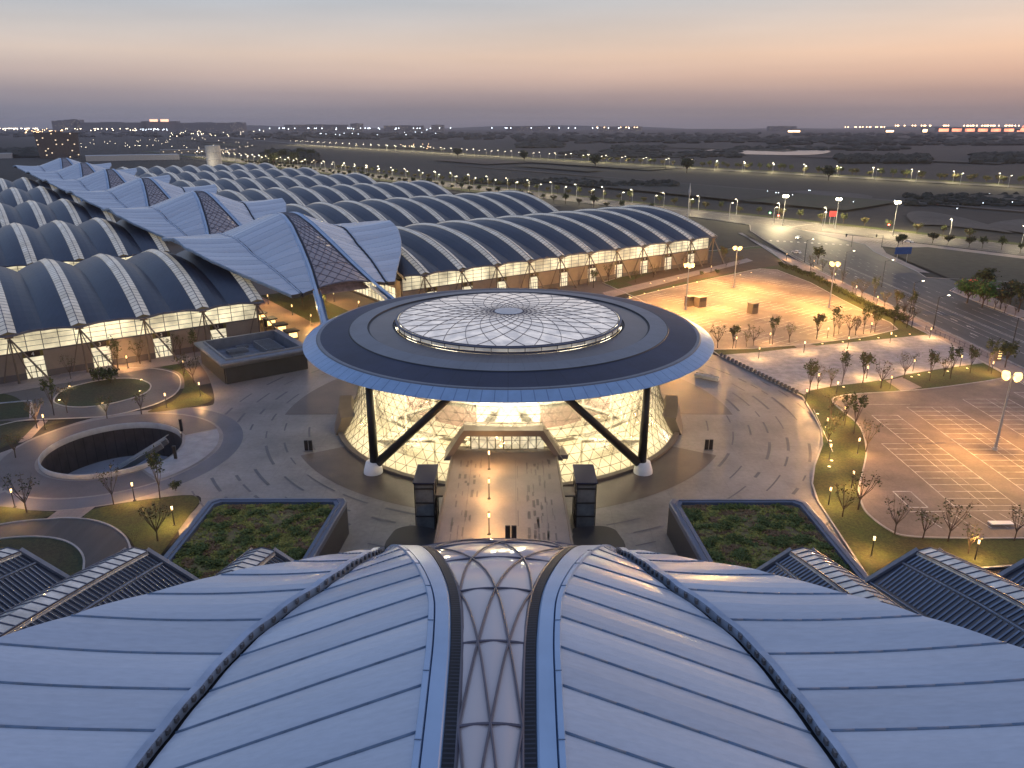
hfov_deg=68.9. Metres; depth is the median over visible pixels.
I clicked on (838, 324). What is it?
bare tree
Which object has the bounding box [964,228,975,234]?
street tree
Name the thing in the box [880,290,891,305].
bare tree
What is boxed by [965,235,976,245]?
street tree
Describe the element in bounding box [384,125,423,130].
block
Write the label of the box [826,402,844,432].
bare tree
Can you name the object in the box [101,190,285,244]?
wing roof
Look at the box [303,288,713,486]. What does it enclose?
exhibition rotunda
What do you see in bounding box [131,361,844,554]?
plaza inlay
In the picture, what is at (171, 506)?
post lamp
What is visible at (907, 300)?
bare tree
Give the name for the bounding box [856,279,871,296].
bare tree
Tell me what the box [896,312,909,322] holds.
shrub
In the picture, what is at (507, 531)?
display panel
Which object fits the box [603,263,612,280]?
bare tree
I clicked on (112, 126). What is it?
block
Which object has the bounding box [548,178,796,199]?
field
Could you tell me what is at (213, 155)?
round tower
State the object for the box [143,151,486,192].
verge
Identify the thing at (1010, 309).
pavement
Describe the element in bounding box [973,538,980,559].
post lamp
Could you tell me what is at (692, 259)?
door
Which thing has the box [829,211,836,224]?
message sign
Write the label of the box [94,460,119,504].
bare tree
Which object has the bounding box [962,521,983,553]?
bare tree
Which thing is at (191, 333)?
young tree
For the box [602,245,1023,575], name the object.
lawn
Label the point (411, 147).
field
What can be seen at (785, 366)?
cobbled walk
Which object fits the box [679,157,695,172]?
field tree
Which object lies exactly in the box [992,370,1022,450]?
light mast
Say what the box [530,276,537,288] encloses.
door
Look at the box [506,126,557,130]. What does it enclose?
block
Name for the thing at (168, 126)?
block
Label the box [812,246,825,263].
street tree
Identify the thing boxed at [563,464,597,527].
lift tower
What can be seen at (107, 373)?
shrub
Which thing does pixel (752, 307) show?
vent shaft
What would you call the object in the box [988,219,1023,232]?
field
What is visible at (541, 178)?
field
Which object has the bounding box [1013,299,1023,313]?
bare tree
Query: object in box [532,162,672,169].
field
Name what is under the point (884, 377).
bare tree
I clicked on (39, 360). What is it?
door
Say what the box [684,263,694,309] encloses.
light mast
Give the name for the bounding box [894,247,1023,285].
field
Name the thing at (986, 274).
street tree
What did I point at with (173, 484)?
shrub
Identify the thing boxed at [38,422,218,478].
sunken court
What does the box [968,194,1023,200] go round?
field
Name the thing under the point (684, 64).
sky
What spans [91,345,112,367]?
door
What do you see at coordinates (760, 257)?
soil strip
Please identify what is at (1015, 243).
verge
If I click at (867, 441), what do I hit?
bare tree
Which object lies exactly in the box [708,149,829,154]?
pond
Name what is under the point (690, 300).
vent shaft
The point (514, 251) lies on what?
exhibition hall
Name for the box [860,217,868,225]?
street tree
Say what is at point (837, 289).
shrub
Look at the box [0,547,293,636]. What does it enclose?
exhibition hall
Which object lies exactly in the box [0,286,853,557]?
plaza
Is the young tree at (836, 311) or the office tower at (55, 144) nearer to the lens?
the young tree at (836, 311)
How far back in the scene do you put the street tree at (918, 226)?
433.70 m
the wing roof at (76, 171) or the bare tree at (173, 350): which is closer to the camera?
the bare tree at (173, 350)
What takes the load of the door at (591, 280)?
in the exhibition hall at (514, 251)
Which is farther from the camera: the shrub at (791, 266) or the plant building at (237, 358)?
the shrub at (791, 266)
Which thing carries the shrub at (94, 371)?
on the lawn at (116, 390)
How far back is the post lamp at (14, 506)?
123.21 m
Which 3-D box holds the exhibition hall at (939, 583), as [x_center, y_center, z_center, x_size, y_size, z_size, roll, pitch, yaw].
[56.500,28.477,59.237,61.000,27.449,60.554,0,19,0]
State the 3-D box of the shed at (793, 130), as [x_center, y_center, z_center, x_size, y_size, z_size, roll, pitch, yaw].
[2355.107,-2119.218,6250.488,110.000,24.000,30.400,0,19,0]
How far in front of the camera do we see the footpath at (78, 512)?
121.88 m
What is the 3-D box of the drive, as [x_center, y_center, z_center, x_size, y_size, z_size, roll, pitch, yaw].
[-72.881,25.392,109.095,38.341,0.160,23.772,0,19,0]
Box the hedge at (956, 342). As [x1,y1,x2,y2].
[925,326,993,357]
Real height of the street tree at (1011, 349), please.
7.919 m
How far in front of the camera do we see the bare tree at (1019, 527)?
112.77 m
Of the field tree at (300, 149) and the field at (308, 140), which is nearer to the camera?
the field tree at (300, 149)
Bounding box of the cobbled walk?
[722,335,982,393]
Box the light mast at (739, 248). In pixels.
[732,246,741,286]
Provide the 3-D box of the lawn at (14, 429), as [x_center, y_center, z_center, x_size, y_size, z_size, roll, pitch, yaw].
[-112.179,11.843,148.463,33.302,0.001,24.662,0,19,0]
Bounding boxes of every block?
[51,120,65,130]
[64,119,83,130]
[73,122,146,130]
[141,121,179,130]
[177,122,231,130]
[231,122,246,130]
[284,124,348,130]
[350,123,363,130]
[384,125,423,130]
[431,125,444,130]
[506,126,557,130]
[597,126,641,130]
[766,126,796,130]
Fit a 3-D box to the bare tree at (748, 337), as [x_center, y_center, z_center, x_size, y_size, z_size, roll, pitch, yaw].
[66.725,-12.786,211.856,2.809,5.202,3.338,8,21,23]
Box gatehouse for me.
[993,348,1002,360]
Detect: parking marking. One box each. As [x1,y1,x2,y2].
[640,271,887,345]
[813,392,1023,527]
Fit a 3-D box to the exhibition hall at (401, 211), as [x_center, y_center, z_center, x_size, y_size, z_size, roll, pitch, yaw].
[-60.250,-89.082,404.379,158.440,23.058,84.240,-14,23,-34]
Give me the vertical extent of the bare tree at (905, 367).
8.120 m
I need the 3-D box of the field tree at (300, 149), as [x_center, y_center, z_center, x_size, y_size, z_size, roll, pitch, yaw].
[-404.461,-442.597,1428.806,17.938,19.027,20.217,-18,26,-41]
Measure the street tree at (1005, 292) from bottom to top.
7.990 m
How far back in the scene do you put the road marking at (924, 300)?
255.20 m
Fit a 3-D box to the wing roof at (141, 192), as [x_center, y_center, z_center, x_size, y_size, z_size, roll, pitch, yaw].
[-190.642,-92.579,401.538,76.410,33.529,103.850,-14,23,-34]
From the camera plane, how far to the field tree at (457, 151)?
1424.56 m
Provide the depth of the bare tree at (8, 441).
141.46 m
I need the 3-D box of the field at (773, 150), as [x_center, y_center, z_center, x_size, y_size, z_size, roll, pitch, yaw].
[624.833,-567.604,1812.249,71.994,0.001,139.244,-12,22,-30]
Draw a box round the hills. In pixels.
[0,125,1020,129]
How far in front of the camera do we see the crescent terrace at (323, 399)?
172.43 m
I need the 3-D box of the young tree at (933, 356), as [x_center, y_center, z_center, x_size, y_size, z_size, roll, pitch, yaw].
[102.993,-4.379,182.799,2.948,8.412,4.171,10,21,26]
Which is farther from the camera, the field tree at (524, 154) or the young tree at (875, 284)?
the field tree at (524, 154)
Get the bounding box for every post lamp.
[9,487,16,507]
[170,505,175,525]
[487,478,490,499]
[487,511,490,534]
[870,535,875,556]
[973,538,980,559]
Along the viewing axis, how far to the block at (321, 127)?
7153.15 m
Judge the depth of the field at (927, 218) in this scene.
487.80 m
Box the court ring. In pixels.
[0,414,216,497]
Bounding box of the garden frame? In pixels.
[0,400,34,417]
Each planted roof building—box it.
[164,498,348,578]
[667,499,867,579]
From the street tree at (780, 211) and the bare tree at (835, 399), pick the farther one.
the street tree at (780, 211)
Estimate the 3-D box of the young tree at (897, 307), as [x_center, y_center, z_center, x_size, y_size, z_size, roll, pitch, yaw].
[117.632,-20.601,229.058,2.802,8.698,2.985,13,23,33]
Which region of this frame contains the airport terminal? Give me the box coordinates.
[933,125,1023,131]
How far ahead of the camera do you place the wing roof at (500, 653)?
45.31 m
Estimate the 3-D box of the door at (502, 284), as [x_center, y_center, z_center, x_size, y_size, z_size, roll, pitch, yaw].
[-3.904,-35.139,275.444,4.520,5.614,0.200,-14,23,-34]
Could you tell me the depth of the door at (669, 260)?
326.06 m
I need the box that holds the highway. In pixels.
[190,134,1023,187]
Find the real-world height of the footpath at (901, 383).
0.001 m
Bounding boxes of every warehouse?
[0,153,12,158]
[85,154,179,160]
[160,149,237,153]
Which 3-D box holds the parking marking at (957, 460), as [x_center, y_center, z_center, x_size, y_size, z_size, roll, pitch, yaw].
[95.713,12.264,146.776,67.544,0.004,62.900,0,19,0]
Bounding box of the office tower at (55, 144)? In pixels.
[33,131,79,157]
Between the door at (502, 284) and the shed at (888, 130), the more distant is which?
the shed at (888, 130)
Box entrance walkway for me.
[434,446,573,544]
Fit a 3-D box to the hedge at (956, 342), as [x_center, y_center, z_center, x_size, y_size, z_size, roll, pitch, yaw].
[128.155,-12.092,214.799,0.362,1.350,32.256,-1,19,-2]
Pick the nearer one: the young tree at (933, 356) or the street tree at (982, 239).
the young tree at (933, 356)
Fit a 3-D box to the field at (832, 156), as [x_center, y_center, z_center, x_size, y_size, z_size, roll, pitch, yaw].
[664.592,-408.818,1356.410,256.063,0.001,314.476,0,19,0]
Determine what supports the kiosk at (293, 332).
on the concourse
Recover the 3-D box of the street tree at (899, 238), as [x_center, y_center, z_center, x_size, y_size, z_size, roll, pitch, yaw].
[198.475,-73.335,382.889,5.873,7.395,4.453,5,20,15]
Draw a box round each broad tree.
[954,276,986,302]
[970,279,1003,307]
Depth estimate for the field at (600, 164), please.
1186.86 m
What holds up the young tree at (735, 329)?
on the lawn at (855, 528)
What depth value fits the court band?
133.25 m
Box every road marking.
[169,153,1019,254]
[768,239,1023,367]
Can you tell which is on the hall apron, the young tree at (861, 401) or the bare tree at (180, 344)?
the bare tree at (180, 344)
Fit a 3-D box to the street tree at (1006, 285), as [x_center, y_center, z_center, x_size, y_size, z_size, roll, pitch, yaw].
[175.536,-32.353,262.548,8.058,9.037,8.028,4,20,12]
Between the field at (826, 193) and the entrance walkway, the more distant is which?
the field at (826, 193)
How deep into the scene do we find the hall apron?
190.17 m
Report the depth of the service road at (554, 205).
1245.68 m
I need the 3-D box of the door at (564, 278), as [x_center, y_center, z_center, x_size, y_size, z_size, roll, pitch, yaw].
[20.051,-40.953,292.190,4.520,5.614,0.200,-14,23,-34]
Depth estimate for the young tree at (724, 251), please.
335.85 m
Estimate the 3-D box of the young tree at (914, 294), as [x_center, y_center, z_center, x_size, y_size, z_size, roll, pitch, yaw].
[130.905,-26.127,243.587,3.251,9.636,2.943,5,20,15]
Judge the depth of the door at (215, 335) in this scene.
211.03 m
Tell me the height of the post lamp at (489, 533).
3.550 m
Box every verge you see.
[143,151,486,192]
[189,153,1023,244]
[335,146,1023,185]
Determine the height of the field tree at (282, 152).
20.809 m
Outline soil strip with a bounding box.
[627,248,779,290]
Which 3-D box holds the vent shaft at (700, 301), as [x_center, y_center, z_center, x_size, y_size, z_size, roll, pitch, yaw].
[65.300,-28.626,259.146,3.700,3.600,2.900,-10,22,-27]
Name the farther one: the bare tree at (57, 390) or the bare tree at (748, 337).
the bare tree at (748, 337)
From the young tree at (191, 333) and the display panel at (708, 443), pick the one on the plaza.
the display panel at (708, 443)
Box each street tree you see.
[562,192,568,203]
[589,194,598,201]
[776,208,787,217]
[796,209,803,219]
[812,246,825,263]
[818,213,826,221]
[840,213,847,221]
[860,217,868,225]
[895,234,905,243]
[913,223,924,232]
[926,232,939,242]
[944,234,954,241]
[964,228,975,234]
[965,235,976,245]
[970,267,1001,282]
[979,236,988,246]
[983,175,992,181]
[993,287,1014,308]
[995,174,1003,180]
[996,339,1019,367]
[998,235,1007,249]
[998,279,1023,303]
[1009,279,1023,311]
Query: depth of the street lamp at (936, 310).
228.92 m
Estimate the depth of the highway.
981.64 m
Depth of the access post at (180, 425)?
154.11 m
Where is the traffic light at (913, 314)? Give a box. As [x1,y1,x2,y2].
[903,306,914,327]
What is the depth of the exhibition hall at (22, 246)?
287.78 m
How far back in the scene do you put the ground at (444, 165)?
1082.78 m
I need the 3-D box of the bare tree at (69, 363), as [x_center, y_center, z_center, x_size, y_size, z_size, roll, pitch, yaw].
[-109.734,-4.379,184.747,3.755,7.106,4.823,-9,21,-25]
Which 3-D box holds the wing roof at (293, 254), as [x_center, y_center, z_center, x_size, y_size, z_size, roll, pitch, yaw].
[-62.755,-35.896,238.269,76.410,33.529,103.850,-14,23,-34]
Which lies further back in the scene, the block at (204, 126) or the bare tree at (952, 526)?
the block at (204, 126)
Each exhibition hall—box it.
[0,177,56,191]
[0,186,80,206]
[0,198,115,228]
[0,217,170,271]
[0,249,276,383]
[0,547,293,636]
[115,163,277,175]
[135,167,319,182]
[169,173,376,192]
[217,180,452,205]
[286,190,557,226]
[351,205,723,301]
[756,547,1023,647]
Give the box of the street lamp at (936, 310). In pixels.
[933,294,949,328]
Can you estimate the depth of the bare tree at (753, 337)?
212.31 m
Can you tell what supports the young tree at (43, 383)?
on the loop road at (167, 382)
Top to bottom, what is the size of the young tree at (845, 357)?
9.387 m
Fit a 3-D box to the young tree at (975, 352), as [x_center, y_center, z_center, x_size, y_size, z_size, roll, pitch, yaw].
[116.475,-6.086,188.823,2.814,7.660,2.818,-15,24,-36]
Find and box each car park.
[626,268,897,349]
[832,373,1023,538]
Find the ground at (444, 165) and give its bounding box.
[0,129,1023,573]
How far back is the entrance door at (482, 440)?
132.55 m
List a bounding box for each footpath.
[18,420,47,442]
[48,506,95,517]
[791,342,819,347]
[887,377,920,390]
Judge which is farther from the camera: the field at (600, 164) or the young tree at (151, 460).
the field at (600, 164)
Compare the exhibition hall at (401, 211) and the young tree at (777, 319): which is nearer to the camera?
the young tree at (777, 319)
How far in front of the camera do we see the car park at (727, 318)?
255.61 m
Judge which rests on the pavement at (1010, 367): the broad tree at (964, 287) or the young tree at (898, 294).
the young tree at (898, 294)
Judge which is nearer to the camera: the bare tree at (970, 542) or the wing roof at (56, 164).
the bare tree at (970, 542)
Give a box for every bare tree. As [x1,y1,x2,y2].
[0,471,39,512]
[1,433,23,457]
[23,399,42,427]
[54,382,72,412]
[59,354,75,378]
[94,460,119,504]
[95,394,111,418]
[101,350,118,367]
[128,339,143,363]
[132,390,145,413]
[138,501,171,540]
[163,330,178,359]
[171,353,188,375]
[173,335,185,354]
[178,352,199,382]
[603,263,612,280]
[710,324,725,347]
[743,329,752,346]
[748,325,764,345]
[784,323,797,342]
[816,364,824,389]
[819,417,840,444]
[824,367,841,387]
[825,390,840,414]
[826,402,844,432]
[835,483,864,516]
[837,315,845,333]
[845,315,860,335]
[847,469,881,509]
[852,317,862,334]
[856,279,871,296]
[859,417,886,451]
[873,359,894,387]
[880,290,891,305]
[882,492,913,533]
[897,351,922,377]
[901,293,912,310]
[901,304,920,327]
[915,507,941,538]
[938,498,978,541]
[940,357,952,375]
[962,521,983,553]
[1003,296,1012,312]
[1009,504,1023,540]
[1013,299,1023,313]
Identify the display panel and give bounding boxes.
[304,440,313,451]
[505,525,515,537]
[703,439,712,450]
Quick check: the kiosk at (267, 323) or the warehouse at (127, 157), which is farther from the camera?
the warehouse at (127, 157)
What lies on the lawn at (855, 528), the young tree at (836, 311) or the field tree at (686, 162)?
the young tree at (836, 311)
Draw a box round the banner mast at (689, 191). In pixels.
[687,183,690,217]
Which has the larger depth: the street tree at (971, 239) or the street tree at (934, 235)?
the street tree at (934, 235)
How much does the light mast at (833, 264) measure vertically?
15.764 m
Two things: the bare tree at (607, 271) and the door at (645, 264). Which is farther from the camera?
the door at (645, 264)
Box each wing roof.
[0,538,1023,767]
[13,158,111,174]
[25,162,136,201]
[42,169,170,195]
[65,177,217,213]
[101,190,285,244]
[161,212,400,323]
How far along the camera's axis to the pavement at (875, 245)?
390.19 m
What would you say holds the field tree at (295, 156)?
on the ground at (444, 165)
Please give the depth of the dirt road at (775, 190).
677.47 m
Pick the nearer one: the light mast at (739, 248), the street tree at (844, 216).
the light mast at (739, 248)
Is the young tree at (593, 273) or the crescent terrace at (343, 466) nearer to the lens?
the crescent terrace at (343, 466)
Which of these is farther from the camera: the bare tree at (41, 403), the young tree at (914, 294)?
the young tree at (914, 294)
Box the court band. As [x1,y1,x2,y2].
[0,408,242,509]
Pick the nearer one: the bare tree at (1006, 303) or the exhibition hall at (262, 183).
the bare tree at (1006, 303)
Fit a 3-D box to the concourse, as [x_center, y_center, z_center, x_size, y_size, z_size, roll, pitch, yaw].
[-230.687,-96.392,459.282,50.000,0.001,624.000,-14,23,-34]
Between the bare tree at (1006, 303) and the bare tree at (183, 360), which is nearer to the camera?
the bare tree at (183, 360)
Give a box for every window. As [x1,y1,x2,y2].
[289,332,296,337]
[353,282,395,300]
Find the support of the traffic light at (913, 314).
on the lawn at (855, 528)
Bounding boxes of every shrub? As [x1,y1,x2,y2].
[89,366,101,381]
[95,365,119,382]
[168,478,181,489]
[787,265,798,270]
[802,270,813,276]
[833,286,844,292]
[853,295,865,299]
[881,308,891,314]
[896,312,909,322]
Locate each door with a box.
[23,355,47,378]
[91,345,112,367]
[153,336,172,357]
[210,328,226,339]
[470,437,543,448]
[497,281,505,287]
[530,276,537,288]
[560,272,567,286]
[590,268,595,281]
[615,264,622,277]
[640,260,647,273]
[665,257,671,268]
[688,253,694,263]
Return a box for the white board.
[987,521,1013,524]
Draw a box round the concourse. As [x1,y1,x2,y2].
[83,200,375,342]
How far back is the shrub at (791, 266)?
322.39 m
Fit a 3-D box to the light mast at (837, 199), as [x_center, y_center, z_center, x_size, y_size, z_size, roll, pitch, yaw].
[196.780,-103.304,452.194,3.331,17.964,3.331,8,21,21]
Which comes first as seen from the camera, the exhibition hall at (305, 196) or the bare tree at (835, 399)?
the bare tree at (835, 399)
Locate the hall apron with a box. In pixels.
[0,351,200,393]
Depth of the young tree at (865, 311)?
223.45 m
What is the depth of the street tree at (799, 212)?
492.14 m
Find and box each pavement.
[603,258,751,295]
[739,233,1023,382]
[801,229,1023,272]
[952,288,1023,318]
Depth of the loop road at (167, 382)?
173.01 m
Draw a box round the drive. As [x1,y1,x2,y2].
[0,517,130,567]
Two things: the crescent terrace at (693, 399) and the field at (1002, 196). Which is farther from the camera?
the field at (1002, 196)
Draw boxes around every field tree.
[267,152,278,161]
[276,149,287,155]
[287,151,299,159]
[296,147,304,151]
[307,149,315,153]
[453,148,461,154]
[519,150,528,158]
[589,155,601,164]
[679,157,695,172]
[821,164,837,180]
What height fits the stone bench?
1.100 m
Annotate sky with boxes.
[0,0,1023,128]
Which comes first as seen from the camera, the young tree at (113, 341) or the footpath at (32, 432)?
the footpath at (32, 432)
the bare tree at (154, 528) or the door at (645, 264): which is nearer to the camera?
the bare tree at (154, 528)
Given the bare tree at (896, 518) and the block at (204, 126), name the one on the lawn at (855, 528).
the bare tree at (896, 518)
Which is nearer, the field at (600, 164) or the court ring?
the court ring
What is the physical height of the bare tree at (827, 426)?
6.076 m
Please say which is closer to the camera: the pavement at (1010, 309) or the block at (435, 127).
the pavement at (1010, 309)
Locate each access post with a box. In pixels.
[172,445,176,458]
[178,419,182,431]
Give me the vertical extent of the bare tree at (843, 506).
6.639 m
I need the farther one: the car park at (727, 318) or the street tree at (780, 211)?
the street tree at (780, 211)
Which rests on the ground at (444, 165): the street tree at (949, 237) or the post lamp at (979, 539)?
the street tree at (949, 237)
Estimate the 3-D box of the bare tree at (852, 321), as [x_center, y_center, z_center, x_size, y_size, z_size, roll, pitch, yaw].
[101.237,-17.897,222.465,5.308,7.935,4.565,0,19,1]
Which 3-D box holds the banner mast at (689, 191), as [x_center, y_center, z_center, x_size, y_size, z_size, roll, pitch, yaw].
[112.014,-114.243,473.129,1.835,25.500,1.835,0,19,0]
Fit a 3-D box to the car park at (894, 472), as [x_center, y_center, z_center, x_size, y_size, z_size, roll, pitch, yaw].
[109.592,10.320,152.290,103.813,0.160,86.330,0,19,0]
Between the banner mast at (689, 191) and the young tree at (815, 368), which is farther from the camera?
the banner mast at (689, 191)
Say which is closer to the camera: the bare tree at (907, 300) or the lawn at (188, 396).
the lawn at (188, 396)
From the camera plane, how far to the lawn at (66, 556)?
111.29 m
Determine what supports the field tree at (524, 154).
on the ground at (444, 165)
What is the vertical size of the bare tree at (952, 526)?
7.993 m
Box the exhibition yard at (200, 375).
[13,250,792,388]
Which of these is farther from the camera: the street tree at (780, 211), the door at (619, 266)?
the street tree at (780, 211)
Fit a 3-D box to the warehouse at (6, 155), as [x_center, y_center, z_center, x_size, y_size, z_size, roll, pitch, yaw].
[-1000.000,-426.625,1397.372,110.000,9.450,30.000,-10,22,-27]
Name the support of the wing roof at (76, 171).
on the ground at (444, 165)
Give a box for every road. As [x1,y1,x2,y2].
[0,367,180,424]
[133,151,562,206]
[152,151,1023,254]
[459,165,1023,211]
[585,201,1023,368]
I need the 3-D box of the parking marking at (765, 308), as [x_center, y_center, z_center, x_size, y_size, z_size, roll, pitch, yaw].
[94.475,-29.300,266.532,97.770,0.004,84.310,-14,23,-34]
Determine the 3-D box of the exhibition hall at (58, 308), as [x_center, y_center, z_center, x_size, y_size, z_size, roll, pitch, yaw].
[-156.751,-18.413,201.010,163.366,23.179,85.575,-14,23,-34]
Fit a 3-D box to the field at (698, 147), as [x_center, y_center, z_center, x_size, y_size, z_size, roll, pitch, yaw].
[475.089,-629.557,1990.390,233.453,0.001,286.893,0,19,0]
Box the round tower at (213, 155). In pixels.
[205,145,221,165]
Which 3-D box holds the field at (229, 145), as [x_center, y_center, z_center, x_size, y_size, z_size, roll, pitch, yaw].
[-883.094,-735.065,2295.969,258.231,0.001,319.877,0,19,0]
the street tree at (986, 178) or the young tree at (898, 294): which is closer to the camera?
the young tree at (898, 294)
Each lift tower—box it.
[413,464,444,529]
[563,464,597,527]
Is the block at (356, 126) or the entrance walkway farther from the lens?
the block at (356, 126)
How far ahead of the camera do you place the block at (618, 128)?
7153.15 m
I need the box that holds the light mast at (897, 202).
[892,201,900,232]
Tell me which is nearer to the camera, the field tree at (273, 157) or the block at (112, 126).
the field tree at (273, 157)
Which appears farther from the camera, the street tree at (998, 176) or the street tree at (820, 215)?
the street tree at (998, 176)
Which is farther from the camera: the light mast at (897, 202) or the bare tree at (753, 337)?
the light mast at (897, 202)
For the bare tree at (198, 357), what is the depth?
181.96 m
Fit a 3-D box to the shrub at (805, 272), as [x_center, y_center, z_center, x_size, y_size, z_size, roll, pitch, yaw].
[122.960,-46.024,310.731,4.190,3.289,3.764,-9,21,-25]
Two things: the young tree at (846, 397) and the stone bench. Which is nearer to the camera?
the young tree at (846, 397)
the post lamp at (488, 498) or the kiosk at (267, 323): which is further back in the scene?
the kiosk at (267, 323)
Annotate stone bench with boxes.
[694,372,718,381]
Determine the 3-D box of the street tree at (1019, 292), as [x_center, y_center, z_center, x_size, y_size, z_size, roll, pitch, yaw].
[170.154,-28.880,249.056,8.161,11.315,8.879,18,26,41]
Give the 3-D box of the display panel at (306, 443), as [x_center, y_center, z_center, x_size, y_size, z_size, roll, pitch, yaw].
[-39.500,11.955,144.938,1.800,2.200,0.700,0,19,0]
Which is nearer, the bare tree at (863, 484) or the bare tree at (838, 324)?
the bare tree at (863, 484)
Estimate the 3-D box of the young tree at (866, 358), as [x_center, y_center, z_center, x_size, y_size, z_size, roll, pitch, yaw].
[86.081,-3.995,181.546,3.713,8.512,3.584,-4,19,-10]
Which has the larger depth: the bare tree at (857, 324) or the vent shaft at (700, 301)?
the vent shaft at (700, 301)
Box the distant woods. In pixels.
[0,130,1023,205]
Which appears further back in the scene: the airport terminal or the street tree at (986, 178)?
the airport terminal
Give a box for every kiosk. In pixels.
[259,310,266,321]
[261,316,277,327]
[273,321,287,331]
[282,327,299,338]
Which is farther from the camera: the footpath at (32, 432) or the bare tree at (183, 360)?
the bare tree at (183, 360)
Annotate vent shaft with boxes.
[684,294,694,306]
[694,295,706,307]
[747,301,758,313]
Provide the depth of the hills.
9909.24 m
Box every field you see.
[209,144,250,145]
[294,140,323,140]
[376,146,448,149]
[440,159,524,163]
[474,157,666,168]
[511,177,757,202]
[524,165,599,170]
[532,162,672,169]
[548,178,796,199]
[670,147,727,148]
[746,193,893,209]
[747,149,795,150]
[788,190,871,197]
[795,156,967,162]
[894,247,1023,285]
[907,211,1011,232]
[933,160,999,163]
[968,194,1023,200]
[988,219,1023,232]
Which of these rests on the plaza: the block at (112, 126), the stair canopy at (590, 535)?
the stair canopy at (590, 535)
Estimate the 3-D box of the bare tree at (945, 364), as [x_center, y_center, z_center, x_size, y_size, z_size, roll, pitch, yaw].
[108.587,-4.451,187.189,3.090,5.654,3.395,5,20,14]
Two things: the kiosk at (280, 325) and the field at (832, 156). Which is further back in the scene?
the field at (832, 156)
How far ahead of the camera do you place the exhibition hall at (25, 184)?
542.59 m
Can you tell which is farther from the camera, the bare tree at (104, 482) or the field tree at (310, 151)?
the field tree at (310, 151)
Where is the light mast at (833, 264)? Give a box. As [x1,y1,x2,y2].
[827,261,840,307]
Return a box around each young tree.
[39,375,55,414]
[106,335,121,367]
[143,445,164,498]
[186,328,196,359]
[590,269,597,287]
[720,246,728,258]
[729,325,740,348]
[770,316,781,343]
[803,358,819,393]
[813,313,827,338]
[831,306,842,336]
[840,348,852,384]
[842,390,854,425]
[851,391,868,433]
[859,351,875,382]
[862,305,873,333]
[872,276,880,299]
[872,309,881,331]
[892,304,900,329]
[894,289,903,310]
[910,289,920,315]
[927,349,940,380]
[948,343,963,378]
[969,345,980,371]
[986,337,1000,371]
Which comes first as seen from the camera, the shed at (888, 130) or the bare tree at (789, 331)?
the bare tree at (789, 331)
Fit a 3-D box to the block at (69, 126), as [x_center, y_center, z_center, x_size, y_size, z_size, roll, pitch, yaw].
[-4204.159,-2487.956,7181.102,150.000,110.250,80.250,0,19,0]
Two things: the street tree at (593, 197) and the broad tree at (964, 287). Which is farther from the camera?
the street tree at (593, 197)
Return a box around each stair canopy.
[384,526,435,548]
[572,526,624,547]
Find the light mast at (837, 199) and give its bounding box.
[834,198,841,227]
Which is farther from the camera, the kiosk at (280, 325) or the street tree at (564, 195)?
the street tree at (564, 195)
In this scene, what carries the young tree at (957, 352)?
on the lawn at (855, 528)
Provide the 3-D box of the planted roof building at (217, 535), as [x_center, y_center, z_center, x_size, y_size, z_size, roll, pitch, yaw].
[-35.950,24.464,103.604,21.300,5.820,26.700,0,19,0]
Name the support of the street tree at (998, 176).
on the ground at (444, 165)
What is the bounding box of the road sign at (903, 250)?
[895,247,911,261]
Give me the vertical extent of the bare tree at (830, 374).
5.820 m
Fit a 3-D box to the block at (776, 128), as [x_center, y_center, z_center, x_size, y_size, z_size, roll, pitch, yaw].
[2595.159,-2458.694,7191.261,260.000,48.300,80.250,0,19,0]
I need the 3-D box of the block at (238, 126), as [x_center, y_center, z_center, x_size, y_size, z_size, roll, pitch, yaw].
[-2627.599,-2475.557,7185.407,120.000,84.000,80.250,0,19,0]
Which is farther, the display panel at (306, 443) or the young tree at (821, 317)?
the young tree at (821, 317)
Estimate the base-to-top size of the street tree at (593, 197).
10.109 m
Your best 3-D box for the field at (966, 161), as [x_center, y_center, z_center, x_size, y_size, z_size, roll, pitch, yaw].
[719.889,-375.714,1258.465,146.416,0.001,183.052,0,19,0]
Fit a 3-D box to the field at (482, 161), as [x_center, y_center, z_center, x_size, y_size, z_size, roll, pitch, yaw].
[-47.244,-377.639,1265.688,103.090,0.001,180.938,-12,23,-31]
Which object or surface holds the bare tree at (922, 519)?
on the lawn at (855, 528)
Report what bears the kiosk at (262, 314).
on the concourse
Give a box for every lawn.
[0,394,34,419]
[0,420,64,447]
[0,506,53,522]
[0,535,84,575]
[53,378,151,406]
[84,495,198,554]
[148,364,212,411]
[261,293,347,322]
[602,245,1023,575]
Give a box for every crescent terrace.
[285,379,357,414]
[301,447,443,507]
[572,447,715,508]
[659,378,732,414]
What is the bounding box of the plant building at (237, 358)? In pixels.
[193,329,307,383]
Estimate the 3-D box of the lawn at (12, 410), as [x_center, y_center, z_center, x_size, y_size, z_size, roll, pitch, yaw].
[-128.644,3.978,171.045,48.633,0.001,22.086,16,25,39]
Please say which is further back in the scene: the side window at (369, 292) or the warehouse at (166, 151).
the warehouse at (166, 151)
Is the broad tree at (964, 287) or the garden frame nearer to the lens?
the garden frame
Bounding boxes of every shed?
[786,129,800,131]
[884,129,893,131]
[921,127,927,131]
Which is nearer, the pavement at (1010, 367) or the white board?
the white board
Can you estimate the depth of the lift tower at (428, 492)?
115.17 m

